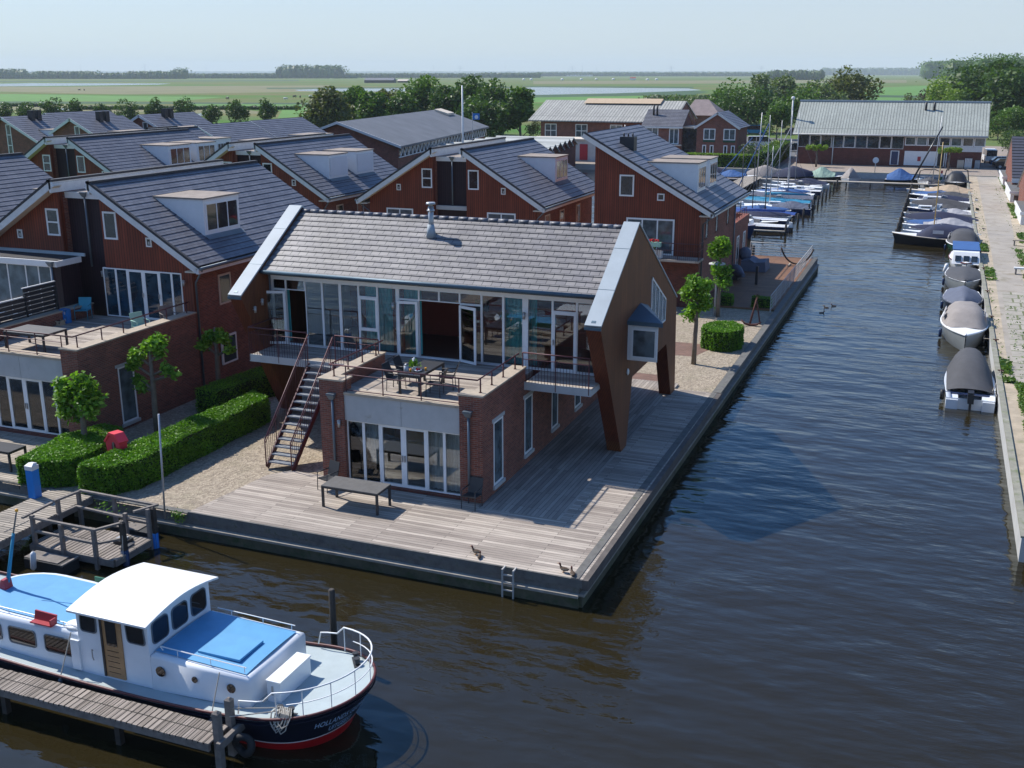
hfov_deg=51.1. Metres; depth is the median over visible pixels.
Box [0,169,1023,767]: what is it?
canal water
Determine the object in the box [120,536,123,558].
hanging rope
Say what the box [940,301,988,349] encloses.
motorboat
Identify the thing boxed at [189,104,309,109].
meadow
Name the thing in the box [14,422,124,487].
hedge
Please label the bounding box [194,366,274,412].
hedge
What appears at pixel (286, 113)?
meadow
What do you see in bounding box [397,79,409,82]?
farm barn
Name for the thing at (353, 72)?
distant wood
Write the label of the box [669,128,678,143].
window
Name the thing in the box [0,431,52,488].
neighbour deck
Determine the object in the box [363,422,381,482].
window
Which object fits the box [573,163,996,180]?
concrete quay
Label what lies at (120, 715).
barge jetty
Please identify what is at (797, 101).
tree
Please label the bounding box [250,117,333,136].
cottage
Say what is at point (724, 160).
hedge
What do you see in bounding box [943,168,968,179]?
bimini frame
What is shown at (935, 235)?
motorboat
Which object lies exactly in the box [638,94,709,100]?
distant wood
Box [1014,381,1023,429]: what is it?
grass
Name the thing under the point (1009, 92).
tree
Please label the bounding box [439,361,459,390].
garden chair
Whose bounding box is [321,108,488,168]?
sheet roofed hall
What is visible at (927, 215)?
motorboat
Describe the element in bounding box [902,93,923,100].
tree
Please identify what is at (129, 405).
window
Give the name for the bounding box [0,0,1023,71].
sky
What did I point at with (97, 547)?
landing
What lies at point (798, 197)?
motorboat
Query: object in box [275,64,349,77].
distant wood
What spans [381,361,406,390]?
garden chair
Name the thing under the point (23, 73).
distant wood
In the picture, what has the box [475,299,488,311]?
wall screen
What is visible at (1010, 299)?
slab path
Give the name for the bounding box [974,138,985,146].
window
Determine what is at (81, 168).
window
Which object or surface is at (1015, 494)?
concrete quay
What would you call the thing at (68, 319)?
crate
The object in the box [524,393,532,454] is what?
window
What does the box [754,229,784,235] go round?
mooring boom
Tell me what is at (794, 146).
parked car
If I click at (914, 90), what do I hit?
meadow
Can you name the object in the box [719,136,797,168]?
access road
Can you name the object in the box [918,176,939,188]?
motorboat
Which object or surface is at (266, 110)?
tree
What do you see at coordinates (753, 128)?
parked car
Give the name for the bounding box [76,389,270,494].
hedge
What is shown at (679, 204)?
monopitch house
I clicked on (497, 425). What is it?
window
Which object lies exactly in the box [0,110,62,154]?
cottage
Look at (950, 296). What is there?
motorboat
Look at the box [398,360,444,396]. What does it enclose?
garden table
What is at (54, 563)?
black pontoon
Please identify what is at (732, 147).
window
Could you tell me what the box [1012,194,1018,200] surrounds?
window
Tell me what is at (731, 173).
motorboat
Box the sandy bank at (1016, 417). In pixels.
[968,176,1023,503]
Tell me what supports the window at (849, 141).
in the boathouse
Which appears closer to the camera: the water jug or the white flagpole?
the water jug
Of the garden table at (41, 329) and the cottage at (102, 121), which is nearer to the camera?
the garden table at (41, 329)
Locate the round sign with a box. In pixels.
[873,157,878,172]
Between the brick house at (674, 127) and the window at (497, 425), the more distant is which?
the brick house at (674, 127)
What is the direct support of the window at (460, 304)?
in the canal house at (370, 293)
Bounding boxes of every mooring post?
[118,521,127,550]
[150,507,159,547]
[211,710,225,767]
[224,697,237,756]
[328,588,337,645]
[755,266,758,284]
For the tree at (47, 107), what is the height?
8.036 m
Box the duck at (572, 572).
[570,566,574,576]
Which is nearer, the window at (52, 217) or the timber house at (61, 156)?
the window at (52, 217)
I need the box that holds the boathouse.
[790,96,991,167]
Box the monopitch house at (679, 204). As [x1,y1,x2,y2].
[582,124,750,307]
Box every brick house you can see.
[642,105,696,152]
[693,110,749,153]
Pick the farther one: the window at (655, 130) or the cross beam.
the window at (655, 130)
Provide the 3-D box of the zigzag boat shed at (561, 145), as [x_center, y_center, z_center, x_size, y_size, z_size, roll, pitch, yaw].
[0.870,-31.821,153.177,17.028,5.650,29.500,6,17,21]
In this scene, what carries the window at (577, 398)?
in the canal house at (370, 293)
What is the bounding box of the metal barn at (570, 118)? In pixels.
[528,98,696,136]
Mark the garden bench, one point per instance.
(1015, 268)
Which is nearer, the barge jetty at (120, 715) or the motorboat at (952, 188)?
the barge jetty at (120, 715)
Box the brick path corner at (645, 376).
[632,373,657,380]
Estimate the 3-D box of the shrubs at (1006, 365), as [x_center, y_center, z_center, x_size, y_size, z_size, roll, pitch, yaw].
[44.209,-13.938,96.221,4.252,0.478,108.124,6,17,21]
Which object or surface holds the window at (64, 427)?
in the timber house at (185, 240)
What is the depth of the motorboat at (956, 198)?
120.64 m
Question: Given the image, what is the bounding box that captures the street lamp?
[709,261,725,315]
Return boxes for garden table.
[0,441,26,471]
[3,324,68,352]
[321,476,390,515]
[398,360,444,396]
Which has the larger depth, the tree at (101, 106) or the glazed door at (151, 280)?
the tree at (101, 106)
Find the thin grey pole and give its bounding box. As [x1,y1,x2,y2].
[158,414,165,518]
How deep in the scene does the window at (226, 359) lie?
48.50 m
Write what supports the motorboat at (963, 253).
on the canal water
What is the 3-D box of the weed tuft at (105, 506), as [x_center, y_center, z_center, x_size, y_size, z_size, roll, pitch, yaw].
[-13.182,4.072,34.922,1.332,0.588,0.441,6,17,21]
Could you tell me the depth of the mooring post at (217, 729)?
22.70 m
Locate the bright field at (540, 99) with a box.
[533,96,642,101]
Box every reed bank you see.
[0,80,298,81]
[0,101,307,103]
[267,87,509,88]
[523,86,692,87]
[534,91,706,96]
[867,95,919,97]
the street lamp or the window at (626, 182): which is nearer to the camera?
the street lamp
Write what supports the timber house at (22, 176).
on the ground at (274, 97)
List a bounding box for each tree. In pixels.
[0,101,13,116]
[14,102,40,115]
[38,97,65,113]
[50,370,108,434]
[63,98,82,111]
[92,103,111,110]
[113,99,139,119]
[124,331,181,432]
[144,97,162,113]
[173,96,196,112]
[193,327,236,380]
[201,104,222,123]
[224,99,249,121]
[257,97,278,119]
[293,85,355,127]
[340,85,364,120]
[354,90,386,118]
[370,88,401,115]
[384,93,420,115]
[394,74,441,110]
[426,84,464,115]
[453,94,512,137]
[455,73,492,104]
[472,77,513,136]
[500,85,535,135]
[524,121,540,135]
[662,94,685,100]
[674,94,709,104]
[677,272,715,364]
[706,235,733,316]
[707,90,730,106]
[709,77,753,100]
[714,85,781,124]
[738,140,761,153]
[749,73,782,102]
[758,99,792,139]
[760,139,779,149]
[768,74,797,101]
[774,84,822,124]
[789,78,849,99]
[806,144,828,166]
[824,65,884,99]
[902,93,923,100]
[918,88,931,100]
[924,75,965,100]
[937,147,962,170]
[942,81,971,100]
[948,58,1023,116]
[980,67,1023,127]
[988,107,1021,139]
[995,104,1023,135]
[996,128,1023,150]
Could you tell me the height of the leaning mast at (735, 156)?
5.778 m
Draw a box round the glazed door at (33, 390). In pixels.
[23,378,46,432]
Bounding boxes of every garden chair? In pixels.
[317,459,339,492]
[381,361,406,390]
[392,355,416,383]
[426,367,448,396]
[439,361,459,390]
[461,476,483,510]
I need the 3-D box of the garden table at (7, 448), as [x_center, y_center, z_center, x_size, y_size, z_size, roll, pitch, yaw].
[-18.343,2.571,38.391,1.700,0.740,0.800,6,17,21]
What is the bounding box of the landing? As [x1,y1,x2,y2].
[21,489,158,569]
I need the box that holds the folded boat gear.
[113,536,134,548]
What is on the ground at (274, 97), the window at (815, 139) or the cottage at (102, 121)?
the cottage at (102, 121)
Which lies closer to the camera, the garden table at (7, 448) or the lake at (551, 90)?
the garden table at (7, 448)
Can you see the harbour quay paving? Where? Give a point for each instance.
(986, 168)
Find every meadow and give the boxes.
[0,94,218,100]
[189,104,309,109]
[278,110,306,117]
[865,86,926,100]
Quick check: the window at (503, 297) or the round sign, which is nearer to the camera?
the window at (503, 297)
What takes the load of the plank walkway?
on the canal water
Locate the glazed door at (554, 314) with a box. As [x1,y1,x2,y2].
[552,312,576,372]
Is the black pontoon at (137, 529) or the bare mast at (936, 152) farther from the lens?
the bare mast at (936, 152)
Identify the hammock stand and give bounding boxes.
[781,247,813,267]
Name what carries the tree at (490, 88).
on the ground at (274, 97)
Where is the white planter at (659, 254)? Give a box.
[653,247,662,258]
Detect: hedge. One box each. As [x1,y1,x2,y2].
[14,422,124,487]
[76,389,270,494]
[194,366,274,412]
[687,152,759,167]
[758,140,790,167]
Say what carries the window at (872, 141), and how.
in the boathouse
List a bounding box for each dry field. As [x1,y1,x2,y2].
[0,85,330,93]
[533,80,906,83]
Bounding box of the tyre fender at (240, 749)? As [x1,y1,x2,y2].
[232,733,255,757]
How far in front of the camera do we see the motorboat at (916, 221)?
102.18 m
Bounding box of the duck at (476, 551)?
[471,545,479,554]
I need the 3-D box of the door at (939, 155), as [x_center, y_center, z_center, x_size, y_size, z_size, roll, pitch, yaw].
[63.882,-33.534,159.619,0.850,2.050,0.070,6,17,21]
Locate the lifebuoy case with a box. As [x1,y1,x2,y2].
[104,430,127,450]
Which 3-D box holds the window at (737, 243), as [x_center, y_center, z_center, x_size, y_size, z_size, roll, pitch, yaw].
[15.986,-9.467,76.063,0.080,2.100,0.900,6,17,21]
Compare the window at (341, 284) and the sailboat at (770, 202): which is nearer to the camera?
the window at (341, 284)
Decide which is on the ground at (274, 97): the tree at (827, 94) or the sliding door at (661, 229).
the tree at (827, 94)
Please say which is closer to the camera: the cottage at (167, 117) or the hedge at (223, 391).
the hedge at (223, 391)
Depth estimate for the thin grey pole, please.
33.97 m
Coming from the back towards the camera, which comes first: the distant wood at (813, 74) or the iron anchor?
the distant wood at (813, 74)
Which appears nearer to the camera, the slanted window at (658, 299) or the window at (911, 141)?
the slanted window at (658, 299)
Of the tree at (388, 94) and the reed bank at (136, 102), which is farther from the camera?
the reed bank at (136, 102)
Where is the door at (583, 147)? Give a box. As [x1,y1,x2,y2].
[580,144,587,159]
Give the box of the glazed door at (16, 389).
[6,376,29,430]
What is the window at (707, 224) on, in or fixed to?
in the monopitch house at (679, 204)
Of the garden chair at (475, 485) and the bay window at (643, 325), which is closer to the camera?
the garden chair at (475, 485)
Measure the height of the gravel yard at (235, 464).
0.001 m
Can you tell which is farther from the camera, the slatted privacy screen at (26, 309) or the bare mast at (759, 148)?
the bare mast at (759, 148)
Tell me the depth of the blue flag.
133.03 m
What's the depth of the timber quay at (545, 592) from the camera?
31.86 m
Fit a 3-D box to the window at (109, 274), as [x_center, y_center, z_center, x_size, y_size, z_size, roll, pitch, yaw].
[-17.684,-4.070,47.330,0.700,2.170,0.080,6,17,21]
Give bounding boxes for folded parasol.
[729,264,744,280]
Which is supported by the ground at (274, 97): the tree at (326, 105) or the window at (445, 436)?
the tree at (326, 105)
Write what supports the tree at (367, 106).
on the ground at (274, 97)
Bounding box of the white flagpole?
[461,85,463,142]
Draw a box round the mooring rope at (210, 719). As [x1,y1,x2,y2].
[208,672,219,721]
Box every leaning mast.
[720,138,751,173]
[765,128,790,174]
[911,126,942,181]
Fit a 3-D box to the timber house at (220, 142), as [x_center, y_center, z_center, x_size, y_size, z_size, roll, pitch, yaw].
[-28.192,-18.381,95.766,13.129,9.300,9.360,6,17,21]
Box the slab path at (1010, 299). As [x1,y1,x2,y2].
[1002,292,1023,377]
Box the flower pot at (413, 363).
[408,357,421,369]
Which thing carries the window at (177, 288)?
in the timber house at (185, 240)
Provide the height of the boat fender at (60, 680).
1.205 m
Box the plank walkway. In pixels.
[0,489,93,549]
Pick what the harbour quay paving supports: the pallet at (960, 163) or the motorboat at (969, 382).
the pallet at (960, 163)
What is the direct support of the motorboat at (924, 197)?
on the canal water
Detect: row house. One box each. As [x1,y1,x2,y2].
[1004,136,1023,184]
[1017,169,1023,200]
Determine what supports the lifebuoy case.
on the gravel yard at (235, 464)
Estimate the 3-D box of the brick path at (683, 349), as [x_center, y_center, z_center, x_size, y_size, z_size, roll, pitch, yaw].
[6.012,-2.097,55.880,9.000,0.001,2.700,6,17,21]
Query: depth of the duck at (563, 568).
30.03 m
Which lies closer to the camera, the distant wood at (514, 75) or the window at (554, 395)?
the window at (554, 395)
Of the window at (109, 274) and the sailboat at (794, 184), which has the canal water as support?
the sailboat at (794, 184)
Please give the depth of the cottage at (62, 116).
144.17 m
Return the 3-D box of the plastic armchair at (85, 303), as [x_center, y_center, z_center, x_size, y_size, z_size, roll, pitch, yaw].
[-18.823,-3.303,47.006,0.595,0.921,0.623,0,16,1]
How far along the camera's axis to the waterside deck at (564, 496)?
34.62 m
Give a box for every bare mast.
[756,112,762,181]
[931,116,942,183]
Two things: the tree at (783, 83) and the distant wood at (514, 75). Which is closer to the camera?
the tree at (783, 83)
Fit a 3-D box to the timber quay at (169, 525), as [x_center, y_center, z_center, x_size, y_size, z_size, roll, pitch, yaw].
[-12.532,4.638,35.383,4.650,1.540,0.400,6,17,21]
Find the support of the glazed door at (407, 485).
in the canal house at (370, 293)
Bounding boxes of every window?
[0,375,12,427]
[5,124,13,152]
[17,229,22,237]
[41,381,59,434]
[42,155,51,170]
[45,208,60,235]
[54,386,69,435]
[74,126,79,133]
[76,156,85,172]
[102,211,117,239]
[102,267,119,316]
[115,268,130,317]
[117,366,138,423]
[142,122,147,128]
[145,238,151,246]
[159,272,174,314]
[171,273,184,313]
[217,272,231,304]
[221,332,237,364]
[262,163,271,172]
[274,289,289,342]
[304,281,324,346]
[321,282,339,348]
[336,204,343,210]
[341,284,360,349]
[347,420,365,479]
[357,204,363,211]
[358,297,377,330]
[360,329,378,351]
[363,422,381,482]
[377,287,396,354]
[386,207,412,213]
[398,299,420,355]
[421,168,431,187]
[427,430,444,492]
[444,433,459,495]
[460,304,481,362]
[468,170,478,189]
[481,295,502,364]
[487,212,515,218]
[493,416,502,485]
[501,188,505,194]
[503,297,521,365]
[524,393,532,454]
[528,299,552,369]
[545,123,556,135]
[545,214,549,220]
[551,393,557,428]
[559,209,564,221]
[574,395,580,408]
[575,124,587,136]
[576,203,580,222]
[576,302,593,374]
[610,125,621,128]
[619,174,633,196]
[627,303,662,362]
[647,128,657,134]
[651,277,665,322]
[657,193,664,200]
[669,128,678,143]
[702,145,705,152]
[703,129,715,141]
[705,217,708,239]
[709,145,713,152]
[715,215,718,232]
[723,129,735,142]
[723,145,726,153]
[726,208,729,225]
[731,145,734,153]
[735,235,739,263]
[741,230,745,260]
[798,135,809,146]
[809,135,820,145]
[821,135,831,146]
[831,135,843,147]
[843,136,855,147]
[855,136,866,147]
[867,136,879,148]
[879,136,891,148]
[891,137,903,148]
[905,137,915,145]
[916,137,927,145]
[927,137,938,145]
[939,137,950,145]
[950,138,962,146]
[962,138,973,146]
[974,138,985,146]
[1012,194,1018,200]
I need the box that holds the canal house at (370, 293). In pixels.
[227,202,676,502]
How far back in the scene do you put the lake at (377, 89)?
928.80 m
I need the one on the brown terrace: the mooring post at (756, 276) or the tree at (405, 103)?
the mooring post at (756, 276)
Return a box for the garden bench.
[1014,267,1023,274]
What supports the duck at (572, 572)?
on the waterside deck at (564, 496)
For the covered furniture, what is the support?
on the brown terrace
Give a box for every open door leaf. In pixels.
[266,291,287,343]
[397,301,418,356]
[459,305,476,364]
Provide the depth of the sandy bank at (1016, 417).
60.60 m
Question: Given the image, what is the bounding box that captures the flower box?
[649,239,661,246]
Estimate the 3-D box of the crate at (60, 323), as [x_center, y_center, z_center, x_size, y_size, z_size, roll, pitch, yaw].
[-19.420,-2.633,45.990,0.300,0.200,0.300,6,17,21]
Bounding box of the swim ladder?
[501,565,516,598]
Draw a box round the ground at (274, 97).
[0,75,1023,311]
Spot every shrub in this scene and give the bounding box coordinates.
[700,320,744,352]
[716,292,733,305]
[750,295,772,308]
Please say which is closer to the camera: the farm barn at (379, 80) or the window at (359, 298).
the window at (359, 298)
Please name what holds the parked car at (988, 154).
on the harbour quay paving
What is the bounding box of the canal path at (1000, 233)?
[977,177,1023,382]
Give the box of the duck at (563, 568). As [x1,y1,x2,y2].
[559,562,568,572]
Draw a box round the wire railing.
[750,242,812,310]
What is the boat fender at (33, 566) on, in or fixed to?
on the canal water
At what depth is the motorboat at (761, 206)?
111.98 m
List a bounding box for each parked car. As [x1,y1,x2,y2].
[747,125,764,134]
[748,136,770,145]
[790,143,796,149]
[981,148,997,162]
[989,156,1006,164]
[992,158,1005,168]
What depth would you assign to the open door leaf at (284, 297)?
42.30 m
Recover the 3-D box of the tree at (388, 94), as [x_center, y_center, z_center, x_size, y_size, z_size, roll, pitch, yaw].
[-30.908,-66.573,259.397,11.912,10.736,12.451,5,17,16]
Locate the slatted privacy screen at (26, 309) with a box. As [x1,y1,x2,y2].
[0,281,58,324]
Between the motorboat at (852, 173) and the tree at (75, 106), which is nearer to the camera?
the motorboat at (852, 173)
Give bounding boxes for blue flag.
[472,112,479,140]
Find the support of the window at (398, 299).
in the canal house at (370, 293)
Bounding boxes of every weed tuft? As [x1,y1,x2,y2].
[94,500,124,516]
[167,507,186,522]
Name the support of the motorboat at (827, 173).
on the canal water
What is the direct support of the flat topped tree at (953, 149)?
on the harbour quay paving
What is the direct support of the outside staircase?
on the gravel yard at (235, 464)
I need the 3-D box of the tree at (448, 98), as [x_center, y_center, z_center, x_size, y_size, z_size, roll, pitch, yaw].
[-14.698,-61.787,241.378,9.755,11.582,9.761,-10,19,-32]
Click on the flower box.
(656, 243)
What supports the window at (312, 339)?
in the canal house at (370, 293)
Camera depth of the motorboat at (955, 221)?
99.14 m
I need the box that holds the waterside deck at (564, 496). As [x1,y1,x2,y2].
[188,258,816,590]
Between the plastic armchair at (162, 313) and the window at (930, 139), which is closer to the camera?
the plastic armchair at (162, 313)
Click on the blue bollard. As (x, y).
(31, 469)
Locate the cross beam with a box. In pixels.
[216,723,244,751]
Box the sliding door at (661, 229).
[626,217,674,255]
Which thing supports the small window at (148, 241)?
in the timber house at (185, 240)
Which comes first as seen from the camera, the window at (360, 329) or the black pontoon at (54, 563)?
the black pontoon at (54, 563)
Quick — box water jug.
[404,363,408,371]
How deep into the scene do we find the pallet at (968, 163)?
157.89 m
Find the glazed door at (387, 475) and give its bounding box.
[379,424,404,487]
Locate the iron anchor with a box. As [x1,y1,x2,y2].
[741,294,761,325]
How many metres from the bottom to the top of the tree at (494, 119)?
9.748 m
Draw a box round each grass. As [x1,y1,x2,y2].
[973,188,1023,377]
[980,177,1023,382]
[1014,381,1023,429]
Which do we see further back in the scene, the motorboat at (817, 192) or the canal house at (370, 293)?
the motorboat at (817, 192)
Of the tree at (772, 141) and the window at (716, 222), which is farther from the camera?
the tree at (772, 141)
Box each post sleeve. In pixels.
[121,549,129,566]
[152,533,159,548]
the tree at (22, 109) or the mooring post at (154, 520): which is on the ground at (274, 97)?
the tree at (22, 109)
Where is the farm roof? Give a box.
[690,99,723,124]
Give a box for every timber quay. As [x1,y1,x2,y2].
[0,481,54,504]
[74,493,191,536]
[186,520,581,608]
[571,258,818,607]
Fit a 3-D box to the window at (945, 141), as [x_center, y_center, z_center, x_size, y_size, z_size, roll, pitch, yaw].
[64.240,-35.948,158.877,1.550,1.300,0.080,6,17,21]
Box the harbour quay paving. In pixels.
[575,146,1008,176]
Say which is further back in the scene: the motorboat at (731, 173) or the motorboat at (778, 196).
the motorboat at (731, 173)
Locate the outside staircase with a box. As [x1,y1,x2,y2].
[264,334,335,470]
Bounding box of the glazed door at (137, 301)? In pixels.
[127,269,146,318]
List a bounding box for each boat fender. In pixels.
[30,550,36,570]
[58,632,71,682]
[943,263,948,271]
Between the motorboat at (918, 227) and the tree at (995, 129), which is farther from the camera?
the tree at (995, 129)
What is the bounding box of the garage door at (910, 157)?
[903,151,936,165]
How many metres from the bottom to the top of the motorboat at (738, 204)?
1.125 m
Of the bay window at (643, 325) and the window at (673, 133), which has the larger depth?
the window at (673, 133)
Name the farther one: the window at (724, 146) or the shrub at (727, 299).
the window at (724, 146)
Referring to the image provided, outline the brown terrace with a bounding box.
[709,255,812,310]
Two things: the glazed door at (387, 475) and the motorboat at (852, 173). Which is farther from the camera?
the motorboat at (852, 173)
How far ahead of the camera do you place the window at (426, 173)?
67.20 m
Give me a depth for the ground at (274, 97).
1314.74 m
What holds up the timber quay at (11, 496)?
on the ground at (274, 97)
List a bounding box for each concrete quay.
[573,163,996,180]
[966,176,1023,562]
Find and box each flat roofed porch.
[999,170,1007,185]
[1005,182,1019,201]
[1014,201,1023,224]
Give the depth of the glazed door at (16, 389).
41.68 m
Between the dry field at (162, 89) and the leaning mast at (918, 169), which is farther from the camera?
the dry field at (162, 89)
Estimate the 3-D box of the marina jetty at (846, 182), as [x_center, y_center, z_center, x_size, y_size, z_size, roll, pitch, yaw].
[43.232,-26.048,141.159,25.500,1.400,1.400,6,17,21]
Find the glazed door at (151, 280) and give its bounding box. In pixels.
[143,270,161,319]
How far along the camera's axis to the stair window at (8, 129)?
129.24 m
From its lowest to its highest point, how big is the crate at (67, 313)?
0.300 m
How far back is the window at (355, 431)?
36.42 m
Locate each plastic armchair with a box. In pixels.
[73,297,92,320]
[129,311,149,326]
[158,304,176,318]
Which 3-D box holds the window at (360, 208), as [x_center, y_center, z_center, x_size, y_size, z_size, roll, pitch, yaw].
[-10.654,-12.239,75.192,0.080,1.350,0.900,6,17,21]
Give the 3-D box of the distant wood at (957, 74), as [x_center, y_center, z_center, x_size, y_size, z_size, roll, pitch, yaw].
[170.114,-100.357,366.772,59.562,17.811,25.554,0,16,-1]
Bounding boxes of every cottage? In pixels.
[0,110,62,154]
[42,110,115,121]
[48,111,144,135]
[131,108,212,128]
[195,121,275,141]
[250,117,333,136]
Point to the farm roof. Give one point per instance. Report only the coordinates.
(703, 109)
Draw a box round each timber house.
[0,152,53,218]
[0,159,321,438]
[24,128,215,177]
[145,126,230,150]
[204,133,397,211]
[354,137,594,222]
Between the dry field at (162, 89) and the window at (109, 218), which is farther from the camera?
the dry field at (162, 89)
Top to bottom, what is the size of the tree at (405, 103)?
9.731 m
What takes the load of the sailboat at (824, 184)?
on the canal water
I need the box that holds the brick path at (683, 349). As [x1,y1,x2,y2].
[675,342,706,355]
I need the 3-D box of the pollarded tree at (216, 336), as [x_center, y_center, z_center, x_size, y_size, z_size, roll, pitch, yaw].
[-12.522,-0.774,45.596,1.964,3.438,0.926,6,17,21]
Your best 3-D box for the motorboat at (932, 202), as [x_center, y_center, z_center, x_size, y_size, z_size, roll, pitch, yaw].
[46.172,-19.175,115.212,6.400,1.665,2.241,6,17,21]
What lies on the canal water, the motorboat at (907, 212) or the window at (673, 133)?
the motorboat at (907, 212)
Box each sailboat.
[727,144,788,224]
[735,137,796,219]
[736,152,791,219]
[739,115,811,206]
[744,146,787,204]
[751,120,814,195]
[758,139,810,192]
[763,111,822,190]
[771,116,829,188]
[903,144,972,232]
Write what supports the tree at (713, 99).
on the ground at (274, 97)
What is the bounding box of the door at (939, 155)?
[937,153,943,165]
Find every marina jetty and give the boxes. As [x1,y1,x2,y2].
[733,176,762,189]
[760,178,943,187]
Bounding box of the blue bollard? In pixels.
[24,462,41,498]
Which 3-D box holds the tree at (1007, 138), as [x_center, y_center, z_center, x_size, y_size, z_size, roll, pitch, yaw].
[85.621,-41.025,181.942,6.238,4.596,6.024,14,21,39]
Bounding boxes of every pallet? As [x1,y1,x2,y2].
[957,160,963,167]
[964,158,971,167]
[974,160,979,168]
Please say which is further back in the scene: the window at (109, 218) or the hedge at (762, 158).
the hedge at (762, 158)
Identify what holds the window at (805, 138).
in the boathouse
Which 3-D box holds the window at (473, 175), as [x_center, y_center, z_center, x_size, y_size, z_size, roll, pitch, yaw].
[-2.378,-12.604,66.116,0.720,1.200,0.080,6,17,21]
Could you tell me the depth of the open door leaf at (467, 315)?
39.42 m
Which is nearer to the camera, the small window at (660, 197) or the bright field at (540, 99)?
the small window at (660, 197)
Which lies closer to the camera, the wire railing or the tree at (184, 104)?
the wire railing
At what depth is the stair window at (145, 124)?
135.13 m
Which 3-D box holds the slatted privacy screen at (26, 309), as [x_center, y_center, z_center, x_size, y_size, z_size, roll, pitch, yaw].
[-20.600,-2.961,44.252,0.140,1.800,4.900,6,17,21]
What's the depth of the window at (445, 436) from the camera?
35.25 m
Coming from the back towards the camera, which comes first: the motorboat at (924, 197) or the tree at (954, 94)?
the tree at (954, 94)
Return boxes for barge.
[0,509,376,749]
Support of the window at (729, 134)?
in the brick house at (724, 132)
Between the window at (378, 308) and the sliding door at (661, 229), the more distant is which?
the sliding door at (661, 229)
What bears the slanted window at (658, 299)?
in the canal house at (370, 293)
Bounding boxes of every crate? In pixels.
[55,320,65,325]
[58,308,70,316]
[63,316,71,323]
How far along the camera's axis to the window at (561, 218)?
69.85 m
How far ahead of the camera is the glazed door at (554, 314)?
38.29 m
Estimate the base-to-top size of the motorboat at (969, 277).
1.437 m
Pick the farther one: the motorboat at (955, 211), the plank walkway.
the motorboat at (955, 211)
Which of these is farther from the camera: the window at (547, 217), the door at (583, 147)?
the door at (583, 147)
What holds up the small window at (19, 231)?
in the timber house at (185, 240)
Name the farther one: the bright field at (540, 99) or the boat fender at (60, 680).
the bright field at (540, 99)
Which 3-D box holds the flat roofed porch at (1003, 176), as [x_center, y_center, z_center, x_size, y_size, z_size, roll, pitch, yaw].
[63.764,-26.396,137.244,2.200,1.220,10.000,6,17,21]
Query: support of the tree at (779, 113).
on the ground at (274, 97)
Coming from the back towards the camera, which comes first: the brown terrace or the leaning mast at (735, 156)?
the leaning mast at (735, 156)
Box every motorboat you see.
[717,167,726,172]
[721,170,753,180]
[736,201,755,206]
[736,204,790,211]
[746,165,778,177]
[747,224,755,237]
[748,219,792,231]
[749,191,816,203]
[749,215,777,223]
[758,201,814,214]
[761,186,821,195]
[761,195,788,198]
[772,166,813,180]
[779,181,821,185]
[797,186,813,189]
[812,167,841,180]
[841,167,860,183]
[884,168,919,182]
[892,224,973,247]
[902,218,973,229]
[903,211,977,223]
[904,211,971,216]
[904,218,976,223]
[906,185,971,193]
[907,203,978,212]
[909,196,977,203]
[909,223,984,229]
[910,192,971,198]
[910,198,972,209]
[915,190,972,193]
[917,195,976,201]
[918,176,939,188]
[932,203,970,209]
[933,208,977,214]
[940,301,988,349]
[940,347,997,412]
[942,285,983,307]
[944,171,967,187]
[944,266,980,290]
[946,228,979,251]
[948,241,979,268]
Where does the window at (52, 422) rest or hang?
in the timber house at (185, 240)
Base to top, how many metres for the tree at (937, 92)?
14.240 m
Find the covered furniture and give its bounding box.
[739,247,769,272]
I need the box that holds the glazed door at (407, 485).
[403,427,427,490]
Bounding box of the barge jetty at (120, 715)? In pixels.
[0,668,227,751]
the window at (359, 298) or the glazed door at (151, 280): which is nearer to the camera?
the window at (359, 298)
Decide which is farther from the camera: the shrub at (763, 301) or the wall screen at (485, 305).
the shrub at (763, 301)
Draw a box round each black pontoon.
[24,550,79,574]
[110,520,159,537]
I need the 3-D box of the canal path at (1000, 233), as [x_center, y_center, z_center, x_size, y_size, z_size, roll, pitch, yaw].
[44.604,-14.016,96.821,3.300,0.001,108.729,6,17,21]
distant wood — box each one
[0,67,361,78]
[0,102,300,109]
[28,71,766,73]
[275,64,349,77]
[358,67,920,79]
[479,72,672,77]
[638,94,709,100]
[915,64,1016,87]
[916,53,1023,80]
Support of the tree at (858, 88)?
on the ground at (274, 97)
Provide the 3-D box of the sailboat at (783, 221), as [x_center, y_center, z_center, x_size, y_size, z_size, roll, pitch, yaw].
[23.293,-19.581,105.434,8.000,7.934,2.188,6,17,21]
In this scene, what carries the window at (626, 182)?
in the monopitch house at (679, 204)
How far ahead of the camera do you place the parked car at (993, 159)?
160.93 m
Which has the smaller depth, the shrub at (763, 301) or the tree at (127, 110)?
the shrub at (763, 301)
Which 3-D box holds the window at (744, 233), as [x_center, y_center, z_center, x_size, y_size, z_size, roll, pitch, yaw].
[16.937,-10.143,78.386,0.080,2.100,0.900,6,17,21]
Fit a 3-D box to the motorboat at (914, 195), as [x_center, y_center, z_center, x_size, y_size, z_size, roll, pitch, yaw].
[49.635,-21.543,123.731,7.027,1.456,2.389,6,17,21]
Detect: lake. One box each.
[0,83,170,85]
[297,88,412,90]
[509,87,696,94]
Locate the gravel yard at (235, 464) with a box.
[3,307,772,514]
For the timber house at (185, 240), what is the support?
on the ground at (274, 97)
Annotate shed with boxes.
[429,136,577,165]
[541,136,595,161]
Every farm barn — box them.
[364,78,396,82]
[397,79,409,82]
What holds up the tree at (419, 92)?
on the ground at (274, 97)
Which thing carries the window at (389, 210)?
in the timber house at (531, 178)

